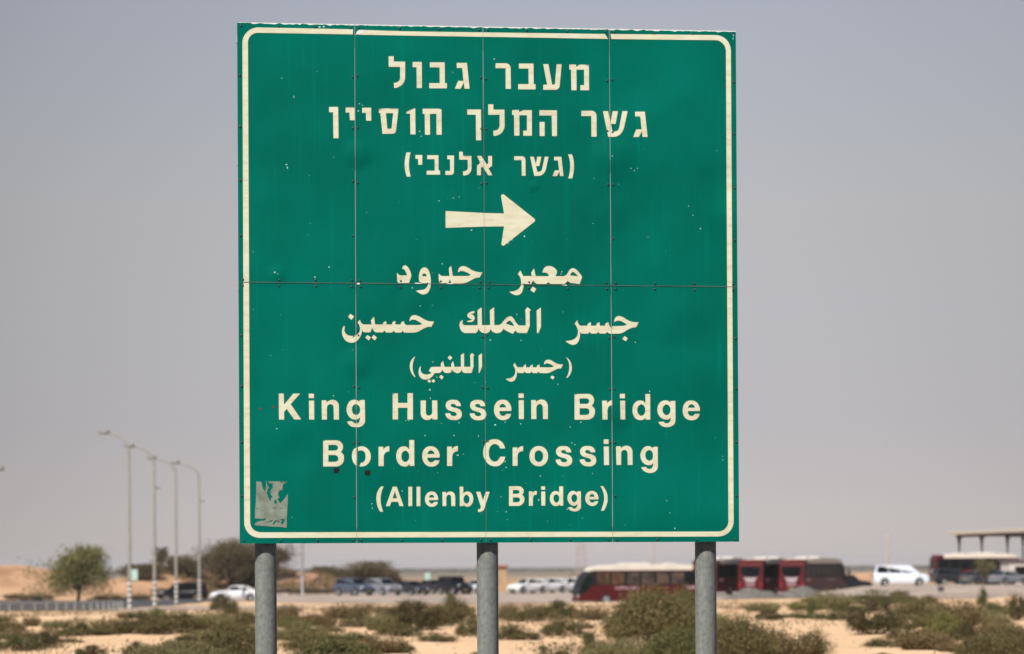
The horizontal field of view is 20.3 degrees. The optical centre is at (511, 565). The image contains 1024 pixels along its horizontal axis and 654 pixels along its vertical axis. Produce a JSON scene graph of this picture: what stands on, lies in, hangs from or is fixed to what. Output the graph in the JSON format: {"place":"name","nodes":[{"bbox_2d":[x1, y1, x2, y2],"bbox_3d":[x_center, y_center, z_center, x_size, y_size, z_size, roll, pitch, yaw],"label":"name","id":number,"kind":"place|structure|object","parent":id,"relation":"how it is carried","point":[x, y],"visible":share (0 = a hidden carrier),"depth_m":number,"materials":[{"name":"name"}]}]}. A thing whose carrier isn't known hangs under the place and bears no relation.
{"place":"outdoors","nodes":[
{"label":"outdoors","id":0,"kind":"place"},
{"bbox_2d":[0,599,227,610],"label":"road","id":1,"kind":"structure","parent":0,"point":[141,603],"depth_m":239.19,"materials":[{"name":"asphalt"}]},
{"bbox_2d":[147,456,177,603],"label":"street lamp","id":2,"kind":"object","parent":1,"relation":"on","point":[176,566],"visible":0.96,"depth_m":235.91,"materials":[{"name":"metal"}]},
{"bbox_2d":[157,582,208,599],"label":"parked car","id":3,"kind":"object","parent":1,"relation":"on","point":[188,590],"visible":0.76,"depth_m":287.17,"materials":[{"name":"paint"}]},
{"bbox_2d":[0,565,1023,653],"bbox_3d":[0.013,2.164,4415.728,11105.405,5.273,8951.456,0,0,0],"label":"ground","id":4,"kind":"structure","parent":0,"point":[11,582],"depth_m":102.97,"materials":[{"name":"sand"}]},
{"bbox_2d":[0,615,27,632],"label":"desert shrub","id":5,"kind":"object","parent":4,"relation":"on","point":[4,623],"visible":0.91,"depth_m":80.76,"materials":[{"name":"green plant"}]},
{"bbox_2d":[0,629,49,650],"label":"desert shrub","id":6,"kind":"object","parent":4,"relation":"on","point":[12,640],"visible":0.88,"depth_m":63.83,"materials":[{"name":"green plant"}]},
{"bbox_2d":[27,627,65,648],"bbox_3d":[-10.638,1.648,65.001,1.080,0.518,0.746,0,0,-42],"label":"desert shrub","id":7,"kind":"object","parent":4,"relation":"on","point":[49,638],"visible":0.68,"depth_m":64.85,"materials":[{"name":"green plant"}]},
{"bbox_2d":[0,600,122,611],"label":"guard fence","id":8,"kind":"object","parent":4,"relation":"on","point":[66,606],"visible":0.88,"depth_m":186.77,"materials":[{"name":"metal"}]},
{"bbox_2d":[18,542,123,600],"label":"tree","id":9,"kind":"object","parent":4,"relation":"on","point":[74,570],"visible":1,"depth_m":267.06,"materials":[{"name":"green plant"}]},
{"bbox_2d":[42,616,118,636],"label":"desert shrub","id":10,"kind":"object","parent":4,"relation":"on","point":[99,629],"visible":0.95,"depth_m":75.71,"materials":[{"name":"green plant"}]},
{"bbox_2d":[75,644,106,653],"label":"desert shrub","id":11,"kind":"object","parent":4,"relation":"on","point":[94,650],"visible":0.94,"depth_m":58.94,"materials":[{"name":"green plant"}]},
{"bbox_2d":[83,593,133,599],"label":"desert shrub","id":12,"kind":"object","parent":4,"relation":"on","point":[115,597],"visible":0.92,"depth_m":297.39,"materials":[{"name":"green plant"}]},
{"bbox_2d":[90,614,136,634],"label":"desert shrub","id":13,"kind":"object","parent":4,"relation":"on","point":[113,622],"visible":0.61,"depth_m":76.81,"materials":[{"name":"green plant"}]},
{"bbox_2d":[115,609,167,634],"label":"desert shrub","id":14,"kind":"object","parent":4,"relation":"on","point":[140,626],"visible":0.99,"depth_m":76.68,"materials":[{"name":"green plant"}]},
{"bbox_2d":[116,563,167,579],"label":"tamarisk tree","id":15,"kind":"object","parent":4,"relation":"on","point":[146,569],"visible":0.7,"depth_m":321.51,"materials":[{"name":"green plant"}]},
{"bbox_2d":[120,639,235,653],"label":"desert shrub","id":16,"kind":"object","parent":4,"relation":"on","point":[182,647],"visible":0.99,"depth_m":50.79,"materials":[{"name":"green plant"}]},
{"bbox_2d":[144,608,214,633],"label":"desert shrub","id":17,"kind":"object","parent":4,"relation":"on","point":[181,621],"visible":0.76,"depth_m":77.81,"materials":[{"name":"green plant"}]},
{"bbox_2d":[157,554,206,575],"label":"tamarisk tree","id":18,"kind":"object","parent":4,"relation":"on","point":[188,568],"visible":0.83,"depth_m":324.93,"materials":[{"name":"green plant"}]},
{"bbox_2d":[170,461,203,600],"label":"street lamp","id":19,"kind":"object","parent":4,"relation":"on","point":[199,554],"visible":0.98,"depth_m":251.91,"materials":[{"name":"metal"}]},
{"bbox_2d":[92,605,316,611],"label":"verge","id":20,"kind":"structure","parent":4,"relation":"on","point":[192,608],"depth_m":207.56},
{"bbox_2d":[98,430,137,608],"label":"street lamp","id":21,"kind":"object","parent":20,"relation":"on","point":[132,575],"visible":0.99,"depth_m":201.91,"materials":[{"name":"metal"}]},
{"bbox_2d":[124,444,159,606],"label":"street lamp","id":22,"kind":"object","parent":20,"relation":"on","point":[154,551],"visible":0.98,"depth_m":216.91,"materials":[{"name":"metal"}]},
{"bbox_2d":[189,608,240,630],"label":"desert shrub","id":23,"kind":"object","parent":4,"relation":"on","point":[215,618],"visible":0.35,"depth_m":79.76,"materials":[{"name":"green plant"}]},
{"bbox_2d":[208,592,239,610],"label":"desert shrub","id":24,"kind":"object","parent":4,"relation":"on","point":[219,605],"visible":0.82,"depth_m":133.84,"materials":[{"name":"green plant"}]},
{"bbox_2d":[171,537,281,588],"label":"tamarisk tree","id":25,"kind":"object","parent":4,"relation":"on","point":[224,562],"visible":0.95,"depth_m":320.10,"materials":[{"name":"green plant"}]},
{"bbox_2d":[186,621,277,653],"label":"desert shrub","id":26,"kind":"object","parent":4,"relation":"on","point":[222,637],"visible":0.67,"depth_m":52.68,"materials":[{"name":"green plant"}]},
{"bbox_2d":[216,605,254,627],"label":"desert shrub","id":27,"kind":"object","parent":4,"relation":"on","point":[233,610],"visible":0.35,"depth_m":83.84,"materials":[{"name":"green plant"}]},
{"bbox_2d":[149,567,349,595],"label":"dry growth","id":28,"kind":"object","parent":4,"relation":"on","point":[323,581],"visible":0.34,"depth_m":324.44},
{"bbox_2d":[232,539,309,578],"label":"tamarisk tree","id":29,"kind":"object","parent":4,"relation":"on","point":[284,555],"visible":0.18,"depth_m":327.47,"materials":[{"name":"green plant"}]},
{"bbox_2d":[277,615,311,628],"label":"desert shrub","id":30,"kind":"object","parent":4,"relation":"on","point":[290,618],"visible":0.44,"depth_m":81.85,"materials":[{"name":"green plant"}]},
{"bbox_2d":[278,632,330,651],"bbox_3d":[-4.290,1.645,60.995,1.394,0.452,1.084,0,0,9],"label":"desert shrub","id":31,"kind":"object","parent":4,"relation":"on","point":[293,642],"visible":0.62,"depth_m":60.90,"materials":[{"name":"green plant"}]},
{"bbox_2d":[277,619,333,640],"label":"desert shrub","id":32,"kind":"object","parent":4,"relation":"on","point":[296,630],"visible":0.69,"depth_m":69.81,"materials":[{"name":"green plant"}]},
{"bbox_2d":[302,614,340,626],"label":"desert shrub","id":33,"kind":"object","parent":4,"relation":"on","point":[325,620],"visible":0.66,"depth_m":87.73,"materials":[{"name":"green plant"}]},
{"bbox_2d":[304,565,350,577],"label":"tamarisk tree","id":34,"kind":"object","parent":4,"relation":"on","point":[329,569],"visible":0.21,"depth_m":344.05,"materials":[{"name":"green plant"}]},
{"bbox_2d":[282,632,386,653],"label":"desert shrub","id":35,"kind":"object","parent":4,"relation":"on","point":[335,647],"visible":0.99,"depth_m":52.94,"materials":[{"name":"green plant"}]},
{"bbox_2d":[319,602,375,618],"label":"desert shrub","id":36,"kind":"object","parent":4,"relation":"on","point":[340,611],"visible":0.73,"depth_m":96.61,"materials":[{"name":"green plant"}]},
{"bbox_2d":[334,611,373,626],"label":"desert shrub","id":37,"kind":"object","parent":4,"relation":"on","point":[355,622],"visible":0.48,"depth_m":87.77,"materials":[{"name":"green plant"}]},
{"bbox_2d":[332,559,402,582],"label":"tamarisk tree","id":38,"kind":"object","parent":4,"relation":"on","point":[364,571],"visible":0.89,"depth_m":344.12,"materials":[{"name":"green plant"}]},
{"bbox_2d":[363,609,398,630],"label":"desert shrub","id":39,"kind":"object","parent":4,"relation":"on","point":[370,624],"visible":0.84,"depth_m":79.80,"materials":[{"name":"green plant"}]},
{"bbox_2d":[352,634,412,653],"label":"desert shrub","id":40,"kind":"object","parent":4,"relation":"on","point":[383,645],"visible":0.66,"depth_m":58.78,"materials":[{"name":"green plant"}]},
{"bbox_2d":[373,622,425,636],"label":"desert shrub","id":41,"kind":"object","parent":4,"relation":"on","point":[399,629],"visible":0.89,"depth_m":72.84,"materials":[{"name":"green plant"}]},
{"bbox_2d":[383,597,444,630],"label":"desert shrub","id":42,"kind":"object","parent":4,"relation":"on","point":[425,619],"visible":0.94,"depth_m":80.75,"materials":[{"name":"green plant"}]},
{"bbox_2d":[411,632,461,641],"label":"desert shrub","id":43,"kind":"object","parent":4,"relation":"on","point":[433,638],"visible":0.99,"depth_m":65.79,"materials":[{"name":"green plant"}]},
{"bbox_2d":[428,604,457,625],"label":"desert shrub","id":44,"kind":"object","parent":4,"relation":"on","point":[449,617],"visible":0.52,"depth_m":84.84,"materials":[{"name":"green plant"}]},
{"bbox_2d":[435,595,476,623],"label":"desert shrub","id":45,"kind":"object","parent":4,"relation":"on","point":[461,610],"visible":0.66,"depth_m":88.79,"materials":[{"name":"green plant"}]},
{"bbox_2d":[454,617,476,635],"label":"desert shrub","id":46,"kind":"object","parent":4,"relation":"on","point":[467,628],"visible":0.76,"depth_m":74.91,"materials":[{"name":"green plant"}]},
{"bbox_2d":[236,22,738,653],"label":"road sign","id":47,"kind":"object","parent":4,"relation":"on","point":[470,318],"visible":1,"depth_m":20.00,"materials":[{"name":"metal"}]},
{"bbox_2d":[59,565,928,573],"bbox_3d":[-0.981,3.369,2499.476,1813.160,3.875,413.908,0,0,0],"label":"treeline","id":48,"kind":"object","parent":4,"relation":"on","point":[562,569],"visible":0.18,"depth_m":2355.36,"materials":[{"name":"green plant"}]},
{"bbox_2d":[0,594,1023,653],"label":"sparse weeds","id":49,"kind":"object","parent":4,"relation":"on","point":[727,606],"visible":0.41,"depth_m":93.66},
{"bbox_2d":[499,622,541,640],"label":"desert shrub","id":50,"kind":"object","parent":4,"relation":"on","point":[515,633],"visible":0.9,"depth_m":69.80,"materials":[{"name":"green plant"}]},
{"bbox_2d":[498,603,563,621],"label":"desert shrub","id":51,"kind":"object","parent":4,"relation":"on","point":[528,614],"visible":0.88,"depth_m":91.69,"materials":[{"name":"green plant"}]},
{"bbox_2d":[524,644,587,653],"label":"desert shrub","id":52,"kind":"object","parent":4,"relation":"on","point":[565,649],"visible":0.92,"depth_m":53.98,"materials":[{"name":"green plant"}]},
{"bbox_2d":[544,598,577,619],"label":"desert shrub","id":53,"kind":"object","parent":4,"relation":"on","point":[560,605],"visible":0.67,"depth_m":93.77,"materials":[{"name":"green plant"}]},
{"bbox_2d":[538,618,584,636],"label":"desert shrub","id":54,"kind":"object","parent":4,"relation":"on","point":[555,627],"visible":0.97,"depth_m":73.66,"materials":[{"name":"green plant"}]},
{"bbox_2d":[570,605,609,620],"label":"desert shrub","id":55,"kind":"object","parent":4,"relation":"on","point":[592,614],"visible":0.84,"depth_m":92.72,"materials":[{"name":"brown plant"}]},
{"bbox_2d":[574,637,653,653],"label":"desert shrub","id":56,"kind":"object","parent":4,"relation":"on","point":[618,647],"visible":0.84,"depth_m":51.85,"materials":[{"name":"green plant"}]},
{"bbox_2d":[229,584,1023,603],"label":"parking lot","id":57,"kind":"structure","parent":4,"relation":"on","point":[999,590],"depth_m":259.17,"materials":[{"name":"asphalt"}]},
{"bbox_2d":[210,585,254,600],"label":"parked car","id":58,"kind":"object","parent":57,"relation":"on","point":[241,591],"visible":0.67,"depth_m":258.25,"materials":[{"name":"paint"}]},
{"bbox_2d":[333,578,374,595],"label":"parked car","id":59,"kind":"object","parent":57,"relation":"on","point":[354,586],"visible":1,"depth_m":276.29,"materials":[{"name":"paint"}]},
{"bbox_2d":[366,578,402,594],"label":"parked car","id":60,"kind":"object","parent":57,"relation":"on","point":[383,586],"visible":0.79,"depth_m":279.87,"materials":[{"name":"paint"}]},
{"bbox_2d":[398,581,429,594],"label":"parked car","id":61,"kind":"object","parent":57,"relation":"on","point":[411,587],"visible":0.79,"depth_m":281.83,"materials":[{"name":"paint"}]},
{"bbox_2d":[436,576,472,594],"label":"parked car","id":62,"kind":"object","parent":57,"relation":"on","point":[455,584],"visible":0.98,"depth_m":282.28,"materials":[{"name":"paint"}]},
{"bbox_2d":[475,565,508,591],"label":"guard hut","id":63,"kind":"object","parent":57,"relation":"on","point":[502,578],"visible":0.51,"depth_m":298.80,"materials":[{"name":"beige concrete"}]},
{"bbox_2d":[507,578,548,592],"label":"parked car","id":64,"kind":"object","parent":57,"relation":"on","point":[532,585],"visible":1,"depth_m":280.41,"materials":[{"name":"paint"}]},
{"bbox_2d":[538,578,568,592],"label":"parked car","id":65,"kind":"object","parent":57,"relation":"on","point":[561,585],"visible":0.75,"depth_m":283.84,"materials":[{"name":"paint"}]},
{"bbox_2d":[692,557,749,594],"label":"coach","id":66,"kind":"object","parent":57,"relation":"on","point":[727,575],"visible":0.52,"depth_m":269.81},
{"bbox_2d":[723,587,782,598],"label":"gravel heap","id":67,"kind":"object","parent":57,"relation":"on","point":[748,593],"visible":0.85,"depth_m":224.18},
{"bbox_2d":[738,557,787,593],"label":"coach","id":68,"kind":"object","parent":57,"relation":"on","point":[760,573],"visible":0.53,"depth_m":268.34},
{"bbox_2d":[780,586,822,597],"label":"gravel heap","id":69,"kind":"object","parent":57,"relation":"on","point":[803,591],"visible":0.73,"depth_m":227.35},
{"bbox_2d":[779,557,849,591],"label":"coach","id":70,"kind":"object","parent":57,"relation":"on","point":[817,574],"visible":0.76,"depth_m":268.80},
{"bbox_2d":[846,575,872,587],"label":"parked car","id":71,"kind":"object","parent":57,"relation":"on","point":[853,581],"visible":0.33,"depth_m":287.32,"materials":[{"name":"paint"}]},
{"bbox_2d":[872,565,929,585],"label":"parked car","id":72,"kind":"object","parent":57,"relation":"on","point":[899,574],"visible":1,"depth_m":261.14,"materials":[{"name":"paint"}]},
{"bbox_2d":[988,571,1023,584],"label":"parked car","id":73,"kind":"object","parent":57,"relation":"on","point":[1007,577],"visible":1,"depth_m":296.00,"materials":[{"name":"paint"}]},
{"bbox_2d":[998,559,1023,583],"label":"kiosk","id":74,"kind":"object","parent":57,"relation":"on","point":[1016,565],"visible":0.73,"depth_m":310.35,"materials":[{"name":"white metal"}]},
{"bbox_2d":[595,582,694,642],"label":"desert shrub","id":75,"kind":"object","parent":4,"relation":"on","point":[635,617],"visible":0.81,"depth_m":66.58,"materials":[{"name":"green plant"}]},
{"bbox_2d":[640,622,695,653],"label":"desert shrub","id":76,"kind":"object","parent":4,"relation":"on","point":[667,641],"visible":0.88,"depth_m":50.78,"materials":[{"name":"green plant"}]},
{"bbox_2d":[662,582,694,613],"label":"desert shrub","id":77,"kind":"object","parent":4,"relation":"on","point":[685,589],"visible":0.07,"depth_m":72.85,"materials":[{"name":"green plant"}]},
{"bbox_2d":[717,612,780,653],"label":"desert shrub","id":78,"kind":"object","parent":4,"relation":"on","point":[754,640],"visible":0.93,"depth_m":53.71,"materials":[{"name":"green plant"}]},
{"bbox_2d":[738,600,783,611],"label":"desert shrub","id":79,"kind":"object","parent":4,"relation":"on","point":[761,605],"visible":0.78,"depth_m":109.62,"materials":[{"name":"green plant"}]},
{"bbox_2d":[753,609,785,619],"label":"desert shrub","id":80,"kind":"object","parent":4,"relation":"on","point":[767,614],"visible":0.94,"depth_m":90.82,"materials":[{"name":"green plant"}]},
{"bbox_2d":[766,627,821,653],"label":"desert shrub","id":81,"kind":"object","parent":4,"relation":"on","point":[791,645],"visible":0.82,"depth_m":54.71,"materials":[{"name":"green plant"}]},
{"bbox_2d":[787,597,826,610],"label":"desert shrub","id":82,"kind":"object","parent":4,"relation":"on","point":[796,606],"visible":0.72,"depth_m":108.85,"materials":[{"name":"green plant"}]},
{"bbox_2d":[798,625,837,653],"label":"desert shrub","id":83,"kind":"object","parent":4,"relation":"on","point":[821,648],"visible":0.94,"depth_m":54.92,"materials":[{"name":"green plant"}]},
{"bbox_2d":[808,589,855,609],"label":"desert shrub","id":84,"kind":"object","parent":4,"relation":"on","point":[829,600],"visible":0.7,"depth_m":116.67,"materials":[{"name":"green plant"}]},
{"bbox_2d":[810,609,854,620],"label":"desert shrub","id":85,"kind":"object","parent":4,"relation":"on","point":[832,616],"visible":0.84,"depth_m":92.77,"materials":[{"name":"green plant"}]},
{"bbox_2d":[827,601,869,612],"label":"desert shrub","id":86,"kind":"object","parent":4,"relation":"on","point":[847,608],"visible":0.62,"depth_m":105.92,"materials":[{"name":"green plant"}]},
{"bbox_2d":[843,598,905,634],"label":"desert shrub","id":87,"kind":"object","parent":4,"relation":"on","point":[863,624],"visible":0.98,"depth_m":70.81,"materials":[{"name":"green plant"}]},
{"bbox_2d":[843,588,907,605],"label":"desert shrub","id":88,"kind":"object","parent":4,"relation":"on","point":[882,597],"visible":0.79,"depth_m":133.82,"materials":[{"name":"green plant"}]},
{"bbox_2d":[859,634,900,647],"bbox_3d":[8.055,1.625,61.001,1.433,0.329,1.224,0,0,33],"label":"desert shrub","id":89,"kind":"object","parent":4,"relation":"on","point":[878,642],"visible":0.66,"depth_m":60.83,"materials":[{"name":"green plant"}]},
{"bbox_2d":[886,622,925,640],"bbox_3d":[9.003,1.526,65.008,0.958,0.490,1.397,0,0,17],"label":"desert shrub","id":90,"kind":"object","parent":4,"relation":"on","point":[905,628],"visible":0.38,"depth_m":64.91,"materials":[{"name":"green plant"}]},
{"bbox_2d":[891,595,951,627],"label":"desert shrub","id":91,"kind":"object","parent":4,"relation":"on","point":[918,612],"visible":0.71,"depth_m":78.82,"materials":[{"name":"green plant"}]},
{"bbox_2d":[889,625,962,649],"bbox_3d":[8.541,1.508,59.014,1.397,0.562,1.455,0,0,44],"label":"desert shrub","id":92,"kind":"object","parent":4,"relation":"on","point":[907,641],"visible":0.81,"depth_m":58.73,"materials":[{"name":"green plant"}]},
{"bbox_2d":[920,610,966,637],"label":"desert shrub","id":93,"kind":"object","parent":4,"relation":"on","point":[943,624],"visible":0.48,"depth_m":66.84,"materials":[{"name":"green plant"}]},
{"bbox_2d":[930,639,970,651],"bbox_3d":[9.037,1.638,57.968,0.903,0.304,1.192,0,0,-27],"label":"desert shrub","id":94,"kind":"object","parent":4,"relation":"on","point":[948,647],"visible":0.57,"depth_m":57.89,"materials":[{"name":"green plant"}]},
{"bbox_2d":[924,599,988,625],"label":"desert shrub","id":95,"kind":"object","parent":4,"relation":"on","point":[976,618],"visible":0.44,"depth_m":79.73,"materials":[{"name":"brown plant"}]},
{"bbox_2d":[947,619,983,640],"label":"desert shrub","id":96,"kind":"object","parent":4,"relation":"on","point":[968,629],"visible":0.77,"depth_m":65.87,"materials":[{"name":"green plant"}]},
{"bbox_2d":[949,635,992,653],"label":"desert shrub","id":97,"kind":"object","parent":4,"relation":"on","point":[962,649],"visible":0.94,"depth_m":50.87,"materials":[{"name":"green plant"}]},
{"bbox_2d":[947,528,1023,583],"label":"canopy","id":98,"kind":"object","parent":4,"relation":"on","point":[1006,533],"visible":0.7,"depth_m":337.90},
{"bbox_2d":[972,558,999,584],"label":"tree","id":99,"kind":"object","parent":4,"relation":"on","point":[982,570],"visible":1,"depth_m":291.82,"materials":[{"name":"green plant"}]},
{"bbox_2d":[973,608,1012,624],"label":"desert shrub","id":100,"kind":"object","parent":4,"relation":"on","point":[991,613],"visible":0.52,"depth_m":81.70,"materials":[{"name":"green plant"}]},
{"bbox_2d":[964,623,1023,653],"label":"desert shrub","id":101,"kind":"object","parent":4,"relation":"on","point":[998,642],"visible":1,"depth_m":50.71,"materials":[{"name":"green plant"}]},
{"bbox_2d":[978,618,1018,634],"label":"desert shrub","id":102,"kind":"object","parent":4,"relation":"on","point":[990,626],"visible":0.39,"depth_m":68.82,"materials":[{"name":"green plant"}]},
{"bbox_2d":[996,591,1023,620],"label":"desert shrub","id":103,"kind":"object","parent":4,"relation":"on","point":[1017,610],"visible":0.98,"depth_m":87.91,"materials":[{"name":"green plant"}]},
{"bbox_2d":[0,0,1023,569],"label":"sky","id":104,"kind":"structure","parent":0,"point":[880,143],"materials":[{"name":"grey"}]},
{"bbox_2d":[568,563,694,602],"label":"coach","id":105,"kind":"object","parent":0,"point":[597,583],"visible":0.61,"depth_m":249.03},
{"bbox_2d":[930,568,971,584],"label":"parked car","id":106,"kind":"object","parent":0,"point":[944,576],"visible":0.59,"depth_m":299.08,"materials":[{"name":"paint"}]},
{"bbox_2d":[929,552,1018,583],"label":"coach","id":107,"kind":"object","parent":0,"point":[963,563],"visible":0.23,"depth_m":326.55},
{"bbox_2d":[959,571,991,584],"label":"parked car","id":108,"kind":"object","parent":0,"point":[976,577],"visible":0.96,"depth_m":295.52,"materials":[{"name":"paint"}]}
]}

